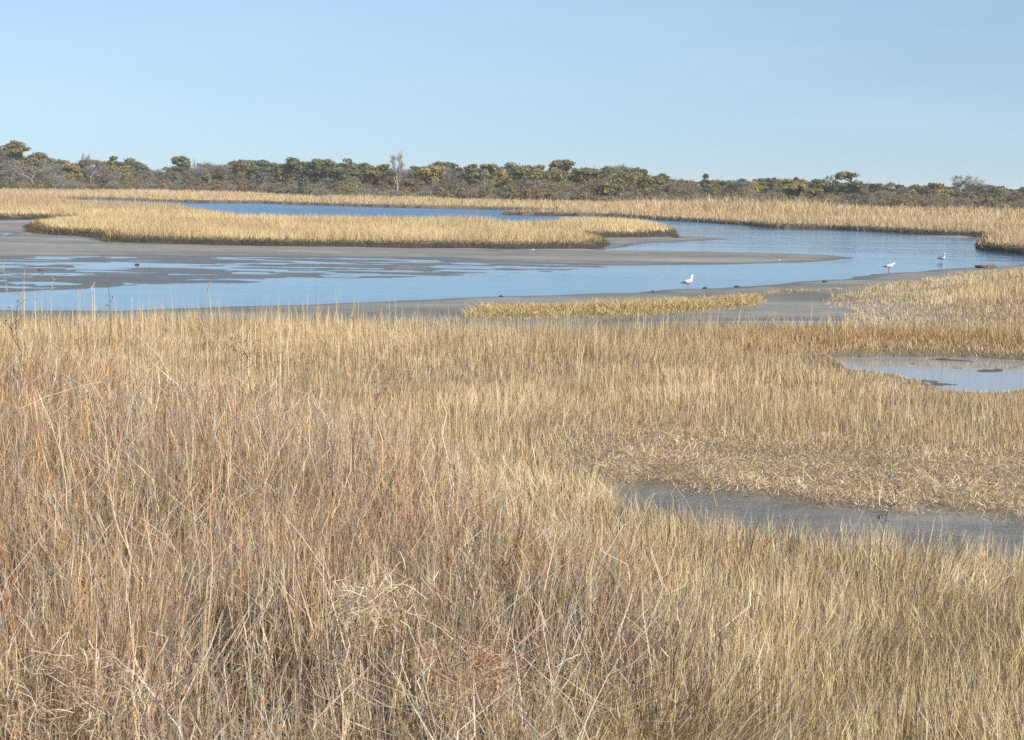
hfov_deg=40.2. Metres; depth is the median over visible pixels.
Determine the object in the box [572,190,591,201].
shrub
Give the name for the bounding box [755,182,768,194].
pine tree
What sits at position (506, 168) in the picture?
pine tree
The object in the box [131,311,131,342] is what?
dead stalk
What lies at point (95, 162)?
pine tree
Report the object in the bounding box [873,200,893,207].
shrub
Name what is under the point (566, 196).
shrub
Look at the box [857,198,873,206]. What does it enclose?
shrub
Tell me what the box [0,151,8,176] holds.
pine tree
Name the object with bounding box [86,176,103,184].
shrub
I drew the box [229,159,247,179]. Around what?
pine tree
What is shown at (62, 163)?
pine tree
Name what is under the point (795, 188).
pine tree
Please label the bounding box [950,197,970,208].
shrub
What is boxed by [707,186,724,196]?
shrub
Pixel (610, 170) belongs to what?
pine tree
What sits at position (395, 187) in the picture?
shrub
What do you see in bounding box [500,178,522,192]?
shrub
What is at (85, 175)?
pine tree
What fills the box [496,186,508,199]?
shrub
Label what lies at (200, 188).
shrub
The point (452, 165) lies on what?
pine tree
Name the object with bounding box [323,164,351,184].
pine tree
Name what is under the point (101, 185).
shrub
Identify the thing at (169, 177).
pine tree
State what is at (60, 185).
shrub
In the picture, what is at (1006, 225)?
marsh grass
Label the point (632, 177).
pine tree
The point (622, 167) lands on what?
bare tree
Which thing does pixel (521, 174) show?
pine tree
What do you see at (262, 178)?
pine tree
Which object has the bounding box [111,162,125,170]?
pine tree
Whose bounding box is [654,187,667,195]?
shrub
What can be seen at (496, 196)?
shrub
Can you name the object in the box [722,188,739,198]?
shrub
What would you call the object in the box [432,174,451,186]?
bare tree
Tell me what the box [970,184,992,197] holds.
bare tree
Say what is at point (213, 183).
shrub
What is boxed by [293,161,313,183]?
pine tree
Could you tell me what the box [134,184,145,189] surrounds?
shrub
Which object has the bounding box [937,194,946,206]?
shrub
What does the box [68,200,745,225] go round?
lagoon water
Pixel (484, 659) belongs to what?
grass tangle
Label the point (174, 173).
pine tree
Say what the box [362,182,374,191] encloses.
shrub
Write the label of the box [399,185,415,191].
shrub
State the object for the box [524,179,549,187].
bare tree
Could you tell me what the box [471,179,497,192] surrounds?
shrub
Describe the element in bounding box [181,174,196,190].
shrub
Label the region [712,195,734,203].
shrub
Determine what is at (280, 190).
shrub
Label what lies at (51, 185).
shrub
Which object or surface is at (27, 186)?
shrub
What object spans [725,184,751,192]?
pine tree
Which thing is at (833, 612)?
dead stalk
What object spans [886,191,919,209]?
shrub
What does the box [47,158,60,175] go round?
pine tree
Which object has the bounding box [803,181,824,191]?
bare tree
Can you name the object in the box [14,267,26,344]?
dead stalk
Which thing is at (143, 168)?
pine tree
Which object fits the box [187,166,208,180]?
pine tree
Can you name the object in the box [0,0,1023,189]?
sky
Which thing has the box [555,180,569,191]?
shrub
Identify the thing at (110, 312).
dead stalk
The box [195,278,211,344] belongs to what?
dead stalk
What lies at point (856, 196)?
shrub
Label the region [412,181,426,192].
shrub
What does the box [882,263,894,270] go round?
gull
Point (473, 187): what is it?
shrub
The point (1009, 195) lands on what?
bare tree
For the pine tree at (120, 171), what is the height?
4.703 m
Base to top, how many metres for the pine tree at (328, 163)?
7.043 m
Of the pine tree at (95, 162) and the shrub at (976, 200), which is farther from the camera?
the pine tree at (95, 162)
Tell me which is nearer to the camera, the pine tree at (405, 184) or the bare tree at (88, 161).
the pine tree at (405, 184)
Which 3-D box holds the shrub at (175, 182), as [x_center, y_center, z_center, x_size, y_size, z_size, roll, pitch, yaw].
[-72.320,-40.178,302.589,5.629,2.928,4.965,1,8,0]
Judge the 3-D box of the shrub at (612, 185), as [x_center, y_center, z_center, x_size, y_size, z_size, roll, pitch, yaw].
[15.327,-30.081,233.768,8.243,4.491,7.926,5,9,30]
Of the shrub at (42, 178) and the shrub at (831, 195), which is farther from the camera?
the shrub at (42, 178)
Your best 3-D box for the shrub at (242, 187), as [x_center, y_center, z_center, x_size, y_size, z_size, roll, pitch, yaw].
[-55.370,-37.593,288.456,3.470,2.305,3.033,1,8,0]
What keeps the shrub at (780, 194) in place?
on the ground at (22, 242)
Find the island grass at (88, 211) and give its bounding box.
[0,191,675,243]
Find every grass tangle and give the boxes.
[0,617,212,739]
[304,552,448,647]
[414,608,559,713]
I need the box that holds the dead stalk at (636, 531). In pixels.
[627,493,654,559]
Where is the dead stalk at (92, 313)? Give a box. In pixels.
[92,287,95,344]
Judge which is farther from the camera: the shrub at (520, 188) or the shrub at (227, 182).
the shrub at (227, 182)
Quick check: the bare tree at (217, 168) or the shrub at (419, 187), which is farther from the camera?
the bare tree at (217, 168)
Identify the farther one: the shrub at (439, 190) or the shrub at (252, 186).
the shrub at (252, 186)
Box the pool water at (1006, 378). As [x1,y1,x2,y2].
[832,356,1023,392]
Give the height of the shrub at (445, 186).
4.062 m
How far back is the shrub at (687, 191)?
237.47 m
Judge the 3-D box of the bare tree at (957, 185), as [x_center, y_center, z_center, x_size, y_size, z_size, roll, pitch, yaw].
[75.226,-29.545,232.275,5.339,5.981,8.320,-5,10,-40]
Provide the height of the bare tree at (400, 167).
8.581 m
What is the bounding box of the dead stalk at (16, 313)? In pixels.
[8,299,26,344]
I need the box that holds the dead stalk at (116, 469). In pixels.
[112,406,129,519]
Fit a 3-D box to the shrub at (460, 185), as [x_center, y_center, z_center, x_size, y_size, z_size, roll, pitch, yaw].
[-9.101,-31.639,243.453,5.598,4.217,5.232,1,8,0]
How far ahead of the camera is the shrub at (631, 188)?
234.03 m
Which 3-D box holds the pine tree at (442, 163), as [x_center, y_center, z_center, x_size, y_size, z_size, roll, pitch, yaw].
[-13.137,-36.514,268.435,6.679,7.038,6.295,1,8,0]
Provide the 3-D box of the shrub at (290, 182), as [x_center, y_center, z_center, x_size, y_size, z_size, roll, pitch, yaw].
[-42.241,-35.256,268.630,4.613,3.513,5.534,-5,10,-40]
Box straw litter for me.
[607,492,1004,557]
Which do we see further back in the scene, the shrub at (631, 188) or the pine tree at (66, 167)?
the pine tree at (66, 167)
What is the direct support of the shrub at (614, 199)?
on the ground at (22, 242)
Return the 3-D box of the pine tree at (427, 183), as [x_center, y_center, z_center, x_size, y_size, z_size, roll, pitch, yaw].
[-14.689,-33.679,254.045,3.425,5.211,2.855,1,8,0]
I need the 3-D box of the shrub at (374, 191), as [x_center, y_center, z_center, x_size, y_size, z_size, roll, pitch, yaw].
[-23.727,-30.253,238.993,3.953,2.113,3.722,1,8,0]
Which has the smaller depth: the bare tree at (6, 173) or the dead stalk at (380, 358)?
the dead stalk at (380, 358)
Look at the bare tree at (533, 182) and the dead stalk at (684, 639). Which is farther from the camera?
the bare tree at (533, 182)
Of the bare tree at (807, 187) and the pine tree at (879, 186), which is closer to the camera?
the bare tree at (807, 187)
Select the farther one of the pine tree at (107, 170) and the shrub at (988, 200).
the pine tree at (107, 170)
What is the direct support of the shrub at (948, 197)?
on the ground at (22, 242)
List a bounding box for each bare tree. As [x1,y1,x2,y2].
[0,155,59,182]
[0,166,32,179]
[31,164,67,181]
[79,161,108,184]
[81,152,93,182]
[98,172,119,184]
[134,168,171,178]
[177,166,207,180]
[192,159,203,178]
[192,161,232,182]
[248,172,277,186]
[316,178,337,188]
[387,152,414,186]
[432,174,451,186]
[439,166,465,181]
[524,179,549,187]
[613,163,636,173]
[653,179,686,193]
[726,179,752,188]
[769,186,782,193]
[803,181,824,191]
[824,174,839,188]
[862,188,883,198]
[891,186,910,195]
[943,175,988,196]
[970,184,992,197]
[1003,190,1023,202]
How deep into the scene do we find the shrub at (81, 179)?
289.88 m
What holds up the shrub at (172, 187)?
on the ground at (22, 242)
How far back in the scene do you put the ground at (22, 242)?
25.18 m
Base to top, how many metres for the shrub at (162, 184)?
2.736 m
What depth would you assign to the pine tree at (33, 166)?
294.31 m
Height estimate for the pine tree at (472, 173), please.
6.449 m
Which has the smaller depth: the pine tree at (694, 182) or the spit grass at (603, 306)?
the spit grass at (603, 306)
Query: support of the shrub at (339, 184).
on the ground at (22, 242)
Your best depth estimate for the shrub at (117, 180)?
295.52 m
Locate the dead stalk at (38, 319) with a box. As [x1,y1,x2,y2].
[37,298,38,343]
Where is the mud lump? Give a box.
[975,265,997,267]
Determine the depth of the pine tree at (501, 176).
250.31 m
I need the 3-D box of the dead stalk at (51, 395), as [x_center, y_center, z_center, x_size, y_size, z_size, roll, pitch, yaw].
[-3.449,0.209,10.629,0.677,0.258,0.013,1,8,0]
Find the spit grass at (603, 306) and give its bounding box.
[459,284,878,319]
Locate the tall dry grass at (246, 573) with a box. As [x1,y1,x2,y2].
[0,323,808,739]
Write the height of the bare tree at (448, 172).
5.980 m
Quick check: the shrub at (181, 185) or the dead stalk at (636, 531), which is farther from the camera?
the shrub at (181, 185)
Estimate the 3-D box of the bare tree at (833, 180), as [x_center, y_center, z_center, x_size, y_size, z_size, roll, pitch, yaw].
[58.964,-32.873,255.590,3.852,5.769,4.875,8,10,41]
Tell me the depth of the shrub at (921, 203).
220.45 m
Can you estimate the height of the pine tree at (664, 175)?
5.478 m
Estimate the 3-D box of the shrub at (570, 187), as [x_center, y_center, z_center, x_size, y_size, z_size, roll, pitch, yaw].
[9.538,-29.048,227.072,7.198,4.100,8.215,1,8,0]
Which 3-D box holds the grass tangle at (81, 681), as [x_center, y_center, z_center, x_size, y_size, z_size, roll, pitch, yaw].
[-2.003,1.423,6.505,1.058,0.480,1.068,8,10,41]
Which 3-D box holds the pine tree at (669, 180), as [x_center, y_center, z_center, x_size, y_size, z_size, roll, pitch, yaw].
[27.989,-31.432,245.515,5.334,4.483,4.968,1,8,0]
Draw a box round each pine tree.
[0,140,34,175]
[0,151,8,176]
[3,153,36,176]
[27,152,51,177]
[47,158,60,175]
[56,160,77,175]
[57,162,84,176]
[62,166,87,181]
[76,161,94,178]
[78,159,102,172]
[93,164,112,179]
[107,156,129,169]
[109,168,136,180]
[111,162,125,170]
[121,157,141,167]
[124,164,139,174]
[134,164,150,177]
[135,172,160,180]
[159,167,182,181]
[161,172,184,181]
[170,156,191,177]
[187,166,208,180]
[206,171,228,181]
[211,164,234,182]
[225,160,249,179]
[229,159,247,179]
[237,161,267,184]
[248,159,270,182]
[257,162,276,181]
[260,166,276,182]
[268,164,284,184]
[278,157,303,179]
[289,165,314,184]
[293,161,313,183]
[302,162,317,183]
[307,158,323,183]
[317,159,336,181]
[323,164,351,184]
[336,163,359,168]
[342,158,356,164]
[348,164,365,183]
[360,175,371,187]
[361,164,387,189]
[366,170,395,185]
[387,171,405,187]
[397,170,416,187]
[403,166,423,186]
[415,164,452,184]
[425,170,434,187]
[430,161,447,165]
[445,162,458,172]
[452,167,466,184]
[461,164,481,186]
[475,172,487,186]
[477,175,506,187]
[479,163,497,174]
[491,169,511,188]
[496,162,515,174]
[504,166,538,186]
[509,162,528,184]
[526,170,540,179]
[530,177,556,183]
[531,164,545,173]
[538,171,569,185]
[539,170,568,179]
[546,159,575,179]
[570,167,578,184]
[572,168,592,188]
[577,167,601,180]
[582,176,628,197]
[596,174,612,179]
[600,165,625,178]
[617,171,642,191]
[623,167,640,172]
[635,175,667,192]
[639,169,647,175]
[657,179,683,191]
[658,173,671,179]
[685,180,699,190]
[699,173,716,194]
[709,180,722,185]
[709,182,726,187]
[716,180,734,192]
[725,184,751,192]
[741,181,764,194]
[755,177,779,194]
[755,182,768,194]
[773,178,799,191]
[781,181,805,198]
[798,178,812,183]
[803,187,824,199]
[805,179,831,193]
[819,182,837,195]
[831,171,869,194]
[833,191,858,198]
[865,183,889,192]
[887,182,906,191]
[907,189,918,196]
[909,184,920,190]
[918,183,951,193]
[920,183,939,197]
[930,187,952,196]
[948,191,970,198]
[981,186,1006,197]
[1012,186,1023,191]
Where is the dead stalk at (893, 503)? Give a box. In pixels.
[877,485,899,567]
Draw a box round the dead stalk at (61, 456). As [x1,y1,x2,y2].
[37,390,68,519]
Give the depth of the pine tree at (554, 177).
239.11 m
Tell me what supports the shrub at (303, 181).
on the ground at (22, 242)
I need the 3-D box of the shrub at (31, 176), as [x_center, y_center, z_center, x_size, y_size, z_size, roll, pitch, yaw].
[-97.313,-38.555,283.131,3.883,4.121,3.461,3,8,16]
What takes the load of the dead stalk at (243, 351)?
on the ground at (22, 242)
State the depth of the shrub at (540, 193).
222.37 m
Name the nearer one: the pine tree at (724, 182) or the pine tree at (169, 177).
the pine tree at (724, 182)
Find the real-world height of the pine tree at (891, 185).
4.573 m
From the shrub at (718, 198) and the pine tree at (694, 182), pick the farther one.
the pine tree at (694, 182)
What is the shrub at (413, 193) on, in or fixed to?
on the ground at (22, 242)
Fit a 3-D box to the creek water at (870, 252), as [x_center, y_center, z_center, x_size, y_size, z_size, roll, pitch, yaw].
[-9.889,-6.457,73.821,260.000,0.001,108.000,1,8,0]
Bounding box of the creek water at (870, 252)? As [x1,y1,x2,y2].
[0,217,1023,337]
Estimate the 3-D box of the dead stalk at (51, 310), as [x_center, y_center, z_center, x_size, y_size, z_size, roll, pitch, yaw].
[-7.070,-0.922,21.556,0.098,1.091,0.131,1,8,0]
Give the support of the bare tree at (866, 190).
on the ground at (22, 242)
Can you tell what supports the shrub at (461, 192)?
on the ground at (22, 242)
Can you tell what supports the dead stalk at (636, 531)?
on the ground at (22, 242)
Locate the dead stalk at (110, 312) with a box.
[104,280,113,344]
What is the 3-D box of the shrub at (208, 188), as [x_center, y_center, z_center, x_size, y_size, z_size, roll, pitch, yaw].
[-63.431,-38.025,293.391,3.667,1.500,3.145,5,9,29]
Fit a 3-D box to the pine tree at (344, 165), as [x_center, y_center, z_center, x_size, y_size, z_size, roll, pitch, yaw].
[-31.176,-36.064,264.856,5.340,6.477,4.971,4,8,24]
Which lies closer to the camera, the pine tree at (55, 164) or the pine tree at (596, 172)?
the pine tree at (596, 172)
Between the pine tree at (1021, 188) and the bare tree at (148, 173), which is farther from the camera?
the bare tree at (148, 173)
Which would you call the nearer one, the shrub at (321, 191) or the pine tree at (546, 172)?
the shrub at (321, 191)
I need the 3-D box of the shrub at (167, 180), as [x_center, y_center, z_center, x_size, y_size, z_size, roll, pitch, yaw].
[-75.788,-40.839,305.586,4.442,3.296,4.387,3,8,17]
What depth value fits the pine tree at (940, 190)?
239.07 m
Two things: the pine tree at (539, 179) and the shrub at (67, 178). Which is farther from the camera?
the shrub at (67, 178)
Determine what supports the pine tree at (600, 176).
on the ground at (22, 242)
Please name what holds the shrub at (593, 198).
on the ground at (22, 242)
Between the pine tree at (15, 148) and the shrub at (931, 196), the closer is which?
the shrub at (931, 196)
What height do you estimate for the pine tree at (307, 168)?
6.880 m
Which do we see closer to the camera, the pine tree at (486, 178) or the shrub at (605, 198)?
the shrub at (605, 198)
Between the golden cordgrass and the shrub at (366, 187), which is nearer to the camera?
the golden cordgrass
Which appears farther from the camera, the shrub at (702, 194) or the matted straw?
the shrub at (702, 194)
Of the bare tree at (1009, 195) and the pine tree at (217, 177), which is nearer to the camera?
the bare tree at (1009, 195)
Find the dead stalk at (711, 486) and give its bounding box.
[707,460,717,509]
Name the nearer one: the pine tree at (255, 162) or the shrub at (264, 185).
the shrub at (264, 185)
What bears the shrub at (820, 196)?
on the ground at (22, 242)
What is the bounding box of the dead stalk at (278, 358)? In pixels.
[275,333,290,388]
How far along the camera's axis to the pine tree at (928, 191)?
243.56 m
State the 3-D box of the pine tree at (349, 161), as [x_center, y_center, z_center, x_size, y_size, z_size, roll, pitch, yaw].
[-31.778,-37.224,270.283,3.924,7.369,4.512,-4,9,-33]
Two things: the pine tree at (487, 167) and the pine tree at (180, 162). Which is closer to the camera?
the pine tree at (487, 167)
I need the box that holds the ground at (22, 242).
[0,176,1023,739]
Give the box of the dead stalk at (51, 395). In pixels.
[14,382,98,412]
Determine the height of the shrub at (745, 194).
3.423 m
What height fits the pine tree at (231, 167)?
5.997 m
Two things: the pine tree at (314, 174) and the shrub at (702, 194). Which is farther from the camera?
the pine tree at (314, 174)
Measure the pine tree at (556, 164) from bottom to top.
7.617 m
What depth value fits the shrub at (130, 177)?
297.17 m
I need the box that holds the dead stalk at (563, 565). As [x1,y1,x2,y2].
[540,544,591,584]
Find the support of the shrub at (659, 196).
on the ground at (22, 242)
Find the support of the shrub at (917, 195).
on the ground at (22, 242)
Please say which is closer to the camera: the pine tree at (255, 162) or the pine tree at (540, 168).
the pine tree at (540, 168)
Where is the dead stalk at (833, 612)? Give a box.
[815,574,844,639]
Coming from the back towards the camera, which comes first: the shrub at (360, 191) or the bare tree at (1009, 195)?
the shrub at (360, 191)
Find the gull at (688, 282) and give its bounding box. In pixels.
[681,275,692,287]
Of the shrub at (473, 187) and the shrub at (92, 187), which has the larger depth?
the shrub at (92, 187)
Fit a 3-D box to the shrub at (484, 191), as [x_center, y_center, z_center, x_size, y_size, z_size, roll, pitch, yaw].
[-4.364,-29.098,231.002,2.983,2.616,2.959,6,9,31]
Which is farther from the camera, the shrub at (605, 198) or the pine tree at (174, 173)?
the pine tree at (174, 173)
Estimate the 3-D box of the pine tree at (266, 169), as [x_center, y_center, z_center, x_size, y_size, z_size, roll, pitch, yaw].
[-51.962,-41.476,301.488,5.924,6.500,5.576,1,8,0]
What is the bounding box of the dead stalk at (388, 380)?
[373,370,390,439]
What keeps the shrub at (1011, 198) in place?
on the ground at (22, 242)
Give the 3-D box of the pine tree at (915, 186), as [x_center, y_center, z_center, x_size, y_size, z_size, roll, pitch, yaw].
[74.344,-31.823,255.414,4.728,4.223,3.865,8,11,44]
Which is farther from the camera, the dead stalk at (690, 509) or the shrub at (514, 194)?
the shrub at (514, 194)
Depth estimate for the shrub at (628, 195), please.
230.10 m
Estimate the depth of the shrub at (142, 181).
302.91 m
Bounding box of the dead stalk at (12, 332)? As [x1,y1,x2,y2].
[2,315,22,350]
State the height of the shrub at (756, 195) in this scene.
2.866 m
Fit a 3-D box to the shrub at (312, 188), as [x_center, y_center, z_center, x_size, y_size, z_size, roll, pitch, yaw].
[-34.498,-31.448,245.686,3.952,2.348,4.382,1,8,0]
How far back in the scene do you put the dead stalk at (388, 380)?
12.14 m
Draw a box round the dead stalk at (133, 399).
[126,361,158,439]
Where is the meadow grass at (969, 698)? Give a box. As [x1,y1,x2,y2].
[53,444,1023,739]
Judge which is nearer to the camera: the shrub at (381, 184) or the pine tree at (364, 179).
the shrub at (381, 184)
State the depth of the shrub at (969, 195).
227.64 m
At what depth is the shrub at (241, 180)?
300.42 m
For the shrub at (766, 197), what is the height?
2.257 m
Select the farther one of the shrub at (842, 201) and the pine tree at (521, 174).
the pine tree at (521, 174)
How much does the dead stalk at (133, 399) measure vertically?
0.553 m
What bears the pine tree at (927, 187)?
on the ground at (22, 242)
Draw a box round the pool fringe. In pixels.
[718,315,1023,359]
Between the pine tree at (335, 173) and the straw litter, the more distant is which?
the pine tree at (335, 173)
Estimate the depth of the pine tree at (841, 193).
241.83 m
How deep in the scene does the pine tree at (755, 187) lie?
251.75 m
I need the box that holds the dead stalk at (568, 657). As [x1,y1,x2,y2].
[554,634,579,668]
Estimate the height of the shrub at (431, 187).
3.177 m
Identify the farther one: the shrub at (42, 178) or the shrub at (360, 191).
the shrub at (42, 178)
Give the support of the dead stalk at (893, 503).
on the ground at (22, 242)
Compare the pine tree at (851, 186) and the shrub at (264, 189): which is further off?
the shrub at (264, 189)
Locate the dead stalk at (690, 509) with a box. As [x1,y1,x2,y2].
[671,480,703,539]
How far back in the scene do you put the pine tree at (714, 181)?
257.56 m
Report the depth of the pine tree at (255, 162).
303.70 m
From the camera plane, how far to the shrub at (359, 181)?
245.45 m
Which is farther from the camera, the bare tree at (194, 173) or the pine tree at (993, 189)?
the bare tree at (194, 173)
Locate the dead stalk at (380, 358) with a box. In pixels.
[362,327,401,397]
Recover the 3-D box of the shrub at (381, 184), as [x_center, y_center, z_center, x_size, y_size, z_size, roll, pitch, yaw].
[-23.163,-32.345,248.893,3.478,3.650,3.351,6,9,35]
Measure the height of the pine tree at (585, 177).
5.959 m
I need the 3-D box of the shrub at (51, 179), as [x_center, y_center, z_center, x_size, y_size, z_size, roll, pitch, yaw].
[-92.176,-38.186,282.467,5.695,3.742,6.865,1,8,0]
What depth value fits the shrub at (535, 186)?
227.35 m
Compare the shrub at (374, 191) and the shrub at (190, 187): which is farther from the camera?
the shrub at (190, 187)
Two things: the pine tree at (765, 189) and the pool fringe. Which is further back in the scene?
the pine tree at (765, 189)
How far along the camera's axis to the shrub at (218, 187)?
289.39 m
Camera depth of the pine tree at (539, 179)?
239.20 m
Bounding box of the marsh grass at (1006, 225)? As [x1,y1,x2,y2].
[0,187,1023,252]
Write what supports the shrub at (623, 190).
on the ground at (22, 242)
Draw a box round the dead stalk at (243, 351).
[230,336,261,394]
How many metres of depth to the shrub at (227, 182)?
300.37 m
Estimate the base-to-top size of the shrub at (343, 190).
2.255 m
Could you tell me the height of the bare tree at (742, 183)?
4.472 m
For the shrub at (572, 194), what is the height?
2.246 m
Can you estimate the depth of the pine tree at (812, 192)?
228.17 m
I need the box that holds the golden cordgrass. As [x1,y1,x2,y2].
[0,266,1023,509]
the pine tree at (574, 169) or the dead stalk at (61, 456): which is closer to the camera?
the dead stalk at (61, 456)
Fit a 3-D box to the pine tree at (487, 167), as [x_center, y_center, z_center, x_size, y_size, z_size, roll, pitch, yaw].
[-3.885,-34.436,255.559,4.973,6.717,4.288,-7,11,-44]
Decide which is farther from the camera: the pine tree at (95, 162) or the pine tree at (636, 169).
the pine tree at (95, 162)
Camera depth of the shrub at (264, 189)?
275.84 m
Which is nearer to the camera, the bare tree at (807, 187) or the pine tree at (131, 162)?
the bare tree at (807, 187)
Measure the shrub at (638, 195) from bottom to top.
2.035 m
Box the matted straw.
[521,405,1023,521]
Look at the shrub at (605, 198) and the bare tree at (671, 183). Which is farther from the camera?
the bare tree at (671, 183)
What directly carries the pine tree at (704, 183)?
on the ground at (22, 242)
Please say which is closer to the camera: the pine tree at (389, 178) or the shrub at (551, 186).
the shrub at (551, 186)
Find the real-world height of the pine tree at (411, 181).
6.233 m
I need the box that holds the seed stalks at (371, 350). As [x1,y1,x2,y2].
[0,279,1023,470]
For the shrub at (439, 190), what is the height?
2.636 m
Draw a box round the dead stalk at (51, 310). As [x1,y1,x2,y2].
[51,277,54,343]
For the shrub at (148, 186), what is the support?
on the ground at (22, 242)
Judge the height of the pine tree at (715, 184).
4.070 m
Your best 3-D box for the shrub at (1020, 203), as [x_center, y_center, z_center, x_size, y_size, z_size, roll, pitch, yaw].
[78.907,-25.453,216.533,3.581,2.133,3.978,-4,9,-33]
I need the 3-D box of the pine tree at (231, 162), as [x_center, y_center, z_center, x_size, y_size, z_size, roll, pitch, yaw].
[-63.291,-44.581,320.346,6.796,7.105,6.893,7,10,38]
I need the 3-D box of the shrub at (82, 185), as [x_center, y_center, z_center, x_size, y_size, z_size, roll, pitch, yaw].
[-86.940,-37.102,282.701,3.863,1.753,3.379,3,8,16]
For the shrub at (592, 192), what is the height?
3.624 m
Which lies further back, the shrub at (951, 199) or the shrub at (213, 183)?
the shrub at (213, 183)
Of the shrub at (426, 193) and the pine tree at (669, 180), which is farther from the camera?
the pine tree at (669, 180)
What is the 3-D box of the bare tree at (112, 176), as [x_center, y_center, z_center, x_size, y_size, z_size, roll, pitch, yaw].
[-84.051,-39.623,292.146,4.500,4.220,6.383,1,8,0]
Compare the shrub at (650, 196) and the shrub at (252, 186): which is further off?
the shrub at (252, 186)
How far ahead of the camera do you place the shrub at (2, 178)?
277.80 m
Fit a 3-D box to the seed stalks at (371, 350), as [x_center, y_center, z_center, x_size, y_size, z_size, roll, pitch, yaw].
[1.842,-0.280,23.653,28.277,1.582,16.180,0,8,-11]
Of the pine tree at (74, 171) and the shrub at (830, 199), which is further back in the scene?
the pine tree at (74, 171)
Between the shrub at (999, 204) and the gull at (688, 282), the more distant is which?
the shrub at (999, 204)
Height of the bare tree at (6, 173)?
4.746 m
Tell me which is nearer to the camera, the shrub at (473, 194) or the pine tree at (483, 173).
the shrub at (473, 194)
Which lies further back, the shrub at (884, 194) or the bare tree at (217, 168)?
the bare tree at (217, 168)
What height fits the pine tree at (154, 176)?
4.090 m
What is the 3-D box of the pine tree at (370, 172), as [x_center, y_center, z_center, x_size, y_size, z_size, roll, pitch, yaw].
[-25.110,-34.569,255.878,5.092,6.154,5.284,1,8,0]
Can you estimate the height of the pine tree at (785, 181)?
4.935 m
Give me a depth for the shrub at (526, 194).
225.39 m
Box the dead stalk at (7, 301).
[3,258,7,344]
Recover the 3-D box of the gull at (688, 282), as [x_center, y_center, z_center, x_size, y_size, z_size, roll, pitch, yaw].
[6.151,-3.093,49.085,0.654,0.492,0.229,-5,10,-38]
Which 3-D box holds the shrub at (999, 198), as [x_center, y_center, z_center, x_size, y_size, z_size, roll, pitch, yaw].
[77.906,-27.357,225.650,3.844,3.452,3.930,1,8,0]
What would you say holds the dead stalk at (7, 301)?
on the ground at (22, 242)
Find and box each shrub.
[0,174,15,185]
[0,177,17,188]
[13,174,28,183]
[14,181,26,188]
[20,183,35,188]
[23,170,37,183]
[31,180,46,189]
[33,175,48,183]
[44,172,65,189]
[47,182,56,188]
[54,182,69,189]
[58,173,79,182]
[59,181,80,188]
[75,175,89,183]
[76,182,87,189]
[85,184,98,190]
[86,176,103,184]
[94,182,107,189]
[104,180,122,189]
[110,176,122,188]
[119,172,140,186]
[119,179,135,189]
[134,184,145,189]
[136,176,148,184]
[144,182,156,190]
[156,175,172,189]
[156,178,167,188]
[167,184,179,190]
[170,179,183,185]
[177,182,186,190]
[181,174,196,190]
[184,184,195,191]
[193,186,205,190]
[195,178,207,190]
[204,178,225,186]
[204,185,213,191]
[212,184,227,191]
[220,178,238,186]
[223,184,236,191]
[230,172,249,186]
[237,182,247,192]
[245,182,257,191]
[254,187,267,192]
[258,182,270,187]
[266,184,279,193]
[274,185,291,194]
[281,178,299,187]
[286,183,299,194]
[294,186,306,194]
[298,174,313,186]
[302,181,325,192]
[305,185,320,194]
[308,187,330,196]
[329,187,342,195]
[334,180,344,187]
[337,185,357,195]
[338,176,362,191]
[348,175,365,189]
[356,186,365,196]
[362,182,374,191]
[364,187,382,195]
[374,178,390,189]
[377,187,387,195]
[378,189,406,197]
[383,183,404,191]
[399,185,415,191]
[409,190,419,197]
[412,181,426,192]
[416,188,435,197]
[423,183,440,190]
[430,185,445,197]
[438,177,455,196]
[439,188,457,198]
[447,177,467,191]
[456,186,468,198]
[465,188,480,200]
[466,183,480,190]
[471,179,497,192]
[478,186,492,198]
[485,193,500,199]
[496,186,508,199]
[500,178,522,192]
[506,189,520,200]
[516,180,537,192]
[520,189,533,200]
[529,181,563,194]
[532,188,546,200]
[539,179,560,192]
[544,188,557,200]
[552,178,590,198]
[552,190,572,200]
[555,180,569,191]
[568,190,578,200]
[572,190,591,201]
[581,181,596,195]
[588,194,605,201]
[594,194,609,202]
[604,195,620,201]
[614,182,627,195]
[614,193,626,201]
[622,192,635,201]
[625,182,639,194]
[629,192,645,201]
[643,190,655,200]
[652,193,665,201]
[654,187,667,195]
[657,193,681,201]
[667,184,679,195]
[674,193,686,198]
[675,181,701,196]
[684,194,697,200]
[691,192,709,198]
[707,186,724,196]
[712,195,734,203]
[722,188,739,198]
[735,185,752,198]
[749,191,764,199]
[755,193,769,200]
[768,192,787,204]
[790,194,809,202]
[809,192,827,203]
[819,194,837,206]
[824,191,837,198]
[834,197,849,206]
[843,192,867,201]
[847,199,857,205]
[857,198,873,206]
[864,197,885,204]
[868,190,894,200]
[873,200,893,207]
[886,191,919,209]
[909,192,929,201]
[915,196,928,207]
[923,195,942,208]
[928,192,939,198]
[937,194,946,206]
[941,192,953,199]
[942,201,957,207]
[946,195,968,204]
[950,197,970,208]
[959,191,975,200]
[964,202,978,208]
[970,197,981,206]
[978,196,994,208]
[986,201,1015,209]
[988,192,1006,202]
[1002,189,1023,202]
[1013,198,1023,208]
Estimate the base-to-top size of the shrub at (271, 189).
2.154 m
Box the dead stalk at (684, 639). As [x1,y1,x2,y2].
[680,575,698,688]
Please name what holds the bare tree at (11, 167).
on the ground at (22, 242)
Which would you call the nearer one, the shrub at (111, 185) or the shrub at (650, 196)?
the shrub at (650, 196)

